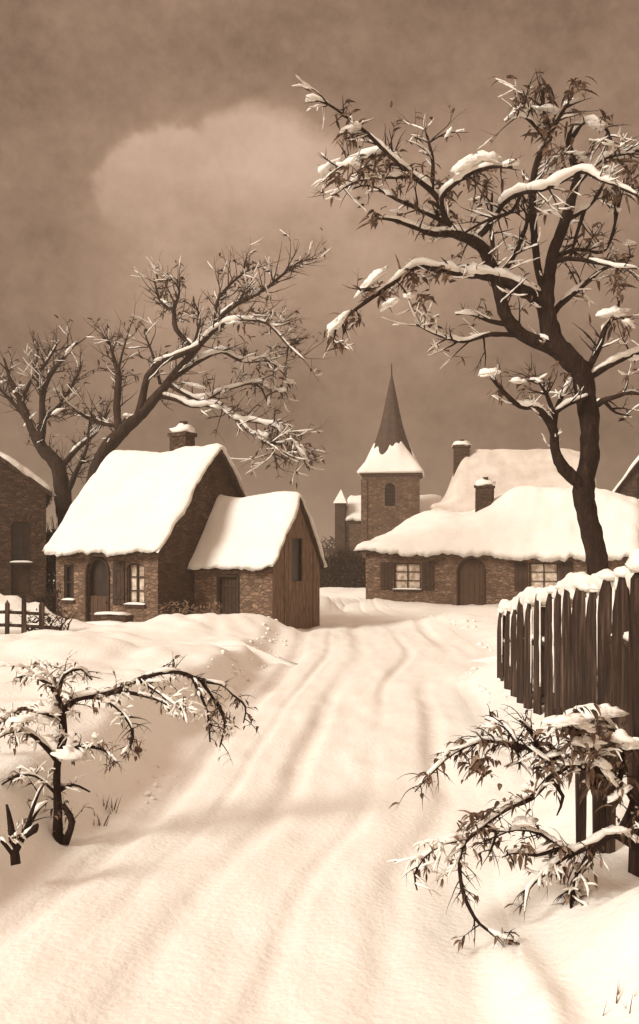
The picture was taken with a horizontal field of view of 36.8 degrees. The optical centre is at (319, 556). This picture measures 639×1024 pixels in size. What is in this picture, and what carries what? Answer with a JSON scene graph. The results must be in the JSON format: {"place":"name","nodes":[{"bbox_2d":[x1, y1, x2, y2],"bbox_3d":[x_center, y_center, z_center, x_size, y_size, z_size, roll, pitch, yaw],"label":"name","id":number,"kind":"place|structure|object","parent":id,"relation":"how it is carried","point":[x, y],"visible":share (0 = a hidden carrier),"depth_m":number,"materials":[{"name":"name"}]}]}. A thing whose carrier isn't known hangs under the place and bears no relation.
{"place":"outdoors","nodes":[
{"label":"outdoors","id":0,"kind":"place"},
{"bbox_2d":[0,594,521,1023],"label":"road","id":1,"kind":"structure","parent":0,"point":[260,881],"depth_m":6.66,"materials":[{"name":"white snow"}]},
{"bbox_2d":[91,613,569,802],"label":"snow clods","id":2,"kind":"object","parent":1,"relation":"on","point":[95,735],"visible":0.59,"depth_m":15.60,"materials":[{"name":"white snow"}]},
{"bbox_2d":[0,580,638,1023],"bbox_3d":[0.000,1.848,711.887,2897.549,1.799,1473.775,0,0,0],"label":"ground","id":3,"kind":"structure","parent":0,"point":[566,964],"depth_m":8.09,"materials":[{"name":"white snow"}]},
{"bbox_2d":[0,451,55,602],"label":"house","id":4,"kind":"structure","parent":3,"relation":"on","point":[26,495],"depth_m":32.82,"materials":[{"name":"brick"}]},
{"bbox_2d":[9,521,32,564],"bbox_3d":[-10.201,-0.460,32.797,0.770,1.480,0.240,0,0,-17],"label":"window","id":5,"kind":"structure","parent":4,"relation":"in","point":[20,530],"depth_m":32.86,"materials":[{"name":"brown wood"}]},
{"bbox_2d":[0,775,55,865],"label":"shrub","id":6,"kind":"object","parent":3,"relation":"on","point":[12,845],"visible":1,"depth_m":6.30,"materials":[{"name":"brown plant"}]},
{"bbox_2d":[0,593,61,633],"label":"garden fence","id":7,"kind":"object","parent":3,"relation":"on","point":[23,624],"visible":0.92,"depth_m":23.18,"materials":[{"name":"brown wood"}]},
{"bbox_2d":[27,581,61,615],"bbox_3d":[-8.373,1.474,30.311,1.742,1.392,1.219,0,0,0],"label":"bush","id":8,"kind":"object","parent":3,"relation":"on","point":[51,605],"visible":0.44,"depth_m":30.04,"materials":[{"name":"brown plant"}]},
{"bbox_2d":[19,608,76,630],"bbox_3d":[-6.746,1.627,23.915,1.407,0.687,0.734,0,0,0],"label":"bush","id":9,"kind":"object","parent":3,"relation":"on","point":[48,619],"visible":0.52,"depth_m":23.89,"materials":[{"name":"brown plant"}]},
{"bbox_2d":[46,516,64,600],"bbox_3d":[-8.649,-0.135,37.520,6.920,4.739,2.372,0,0,0],"label":"hedge","id":10,"kind":"object","parent":3,"relation":"on","point":[50,568],"visible":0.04,"depth_m":37.16,"materials":[{"name":"brown plant"}]},
{"bbox_2d":[0,315,113,524],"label":"tree","id":11,"kind":"object","parent":3,"relation":"on","point":[63,484],"visible":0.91,"depth_m":39.01,"materials":[{"name":"brown plant"}]},
{"bbox_2d":[93,810,109,825],"bbox_3d":[-1.828,2.197,7.841,0.270,0.250,0.216,0,0,22],"label":"grass tuft","id":12,"kind":"object","parent":3,"relation":"on","point":[99,820],"visible":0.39,"depth_m":7.82,"materials":[{"name":"brown plant"}]},
{"bbox_2d":[86,611,133,624],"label":"stone steps","id":13,"kind":"structure","parent":3,"relation":"on","point":[106,618],"depth_m":26.59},
{"bbox_2d":[97,793,122,812],"bbox_3d":[-1.849,2.158,8.233,0.309,0.284,0.218,0,0,36],"label":"grass tuft","id":14,"kind":"object","parent":3,"relation":"on","point":[111,804],"visible":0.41,"depth_m":8.21,"materials":[{"name":"brown plant"}]},
{"bbox_2d":[0,650,259,844],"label":"shrub","id":15,"kind":"object","parent":3,"relation":"on","point":[51,714],"visible":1,"depth_m":7.33,"materials":[{"name":"brown plant"}]},
{"bbox_2d":[134,736,142,752],"bbox_3d":[-1.889,1.881,9.681,0.240,0.210,0.238,0,0,0],"label":"grass tuft","id":16,"kind":"object","parent":3,"relation":"on","point":[138,750],"visible":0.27,"depth_m":9.63,"materials":[{"name":"brown plant"}]},
{"bbox_2d":[42,421,246,621],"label":"cottage","id":17,"kind":"structure","parent":3,"relation":"on","point":[126,536],"depth_m":29.48,"materials":[{"name":"stone"}]},
{"bbox_2d":[61,564,74,602],"bbox_3d":[-7.757,0.840,29.799,0.540,1.180,0.240,0,0,30],"label":"window","id":18,"kind":"structure","parent":17,"relation":"in","point":[69,569],"depth_m":29.90,"materials":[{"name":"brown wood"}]},
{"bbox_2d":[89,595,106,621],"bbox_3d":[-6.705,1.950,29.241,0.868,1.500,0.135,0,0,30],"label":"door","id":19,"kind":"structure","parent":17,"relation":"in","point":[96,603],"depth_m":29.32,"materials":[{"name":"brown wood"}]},
{"bbox_2d":[123,563,145,607],"bbox_3d":[-5.436,0.850,28.459,0.820,1.300,0.240,0,0,30],"label":"window","id":20,"kind":"structure","parent":17,"relation":"in","point":[135,571],"depth_m":28.53,"materials":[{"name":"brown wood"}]},
{"bbox_2d":[38,227,337,487],"bbox_3d":[-5.003,-5.052,35.555,11.378,13.976,5.974,0,0,0],"label":"tree","id":21,"kind":"object","parent":3,"relation":"on","point":[124,428],"visible":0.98,"depth_m":35.32,"materials":[{"name":"brown plant"}]},
{"bbox_2d":[157,599,221,615],"bbox_3d":[-3.416,1.404,25.315,1.857,0.550,0.812,0,0,0],"label":"bush","id":22,"kind":"object","parent":3,"relation":"on","point":[185,610],"visible":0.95,"depth_m":25.34,"materials":[{"name":"brown plant"}]},
{"bbox_2d":[49,532,334,575],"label":"distant wood","id":23,"kind":"object","parent":3,"relation":"on","point":[328,550],"depth_m":124.38,"materials":[{"name":"brown plant"}]},
{"bbox_2d":[187,491,327,628],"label":"shed","id":24,"kind":"structure","parent":3,"relation":"on","point":[262,554],"depth_m":29.03,"materials":[{"name":"stone"}]},
{"bbox_2d":[220,577,236,613],"bbox_3d":[-2.689,1.650,28.883,0.698,2.100,0.080,0,0,30],"label":"door","id":25,"kind":"structure","parent":24,"relation":"in","point":[228,585],"depth_m":28.88,"materials":[{"name":"brown wood"}]},
{"bbox_2d":[320,543,365,587],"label":"hedge","id":26,"kind":"object","parent":3,"relation":"on","point":[348,566],"visible":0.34,"depth_m":65.46,"materials":[{"name":"brown plant"}]},
{"bbox_2d":[333,363,442,575],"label":"church","id":27,"kind":"structure","parent":3,"relation":"on","point":[390,471],"depth_m":79.93,"materials":[{"name":"brick"}]},
{"bbox_2d":[292,68,638,574],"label":"tree","id":28,"kind":"object","parent":3,"relation":"on","point":[551,341],"visible":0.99,"depth_m":17.61,"materials":[{"name":"brown plant"}]},
{"bbox_2d":[353,477,638,607],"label":"cottage","id":29,"kind":"structure","parent":3,"relation":"on","point":[509,545],"depth_m":42.34,"materials":[{"name":"stone"}]},
{"bbox_2d":[392,563,421,590],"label":"window","id":30,"kind":"structure","parent":29,"relation":"in","point":[407,576],"depth_m":43.36,"materials":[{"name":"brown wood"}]},
{"bbox_2d":[459,561,483,604],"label":"door","id":31,"kind":"structure","parent":29,"relation":"in","point":[471,573],"depth_m":42.26,"materials":[{"name":"brown wood"}]},
{"bbox_2d":[529,563,557,587],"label":"window","id":32,"kind":"structure","parent":29,"relation":"in","point":[542,575],"depth_m":41.11,"materials":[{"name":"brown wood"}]},
{"bbox_2d":[387,693,638,951],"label":"shrub","id":33,"kind":"object","parent":3,"relation":"on","point":[579,720],"visible":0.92,"depth_m":5.53,"materials":[{"name":"brown plant"}]},
{"bbox_2d":[430,439,596,511],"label":"house","id":34,"kind":"structure","parent":3,"relation":"on","point":[506,470],"depth_m":57.72,"materials":[{"name":"stone"}]},
{"bbox_2d":[497,549,638,876],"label":"picket fence","id":35,"kind":"object","parent":3,"relation":"on","point":[564,656],"visible":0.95,"depth_m":9.70,"materials":[{"name":"brown wood"}]},
{"bbox_2d":[575,770,586,843],"bbox_3d":[1.758,1.762,6.451,0.072,0.735,0.049,0,0,0],"label":"paling","id":36,"kind":"object","parent":3,"relation":"on","point":[581,814],"visible":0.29,"depth_m":6.43,"materials":[{"name":"brown wood"}]},
{"bbox_2d":[592,758,616,853],"bbox_3d":[1.914,1.720,6.450,0.157,0.864,0.048,0,0,0],"label":"paling","id":37,"kind":"object","parent":3,"relation":"on","point":[603,816],"visible":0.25,"depth_m":6.43,"materials":[{"name":"brown wood"}]},
{"bbox_2d":[602,980,637,1016],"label":"grass tuft","id":38,"kind":"object","parent":3,"relation":"on","point":[616,999],"visible":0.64,"depth_m":4.26,"materials":[{"name":"brown plant"}]},
{"bbox_2d":[612,455,638,499],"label":"house","id":39,"kind":"structure","parent":3,"relation":"on","point":[627,484],"depth_m":49.39,"materials":[{"name":"stone"}]},
{"bbox_2d":[637,477,638,499],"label":"window","id":40,"kind":"structure","parent":39,"relation":"in","point":[638,477],"depth_m":49.34,"materials":[{"name":"brown wood"}]},
{"bbox_2d":[0,0,638,556],"label":"sky","id":41,"kind":"structure","parent":0,"point":[132,131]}
]}

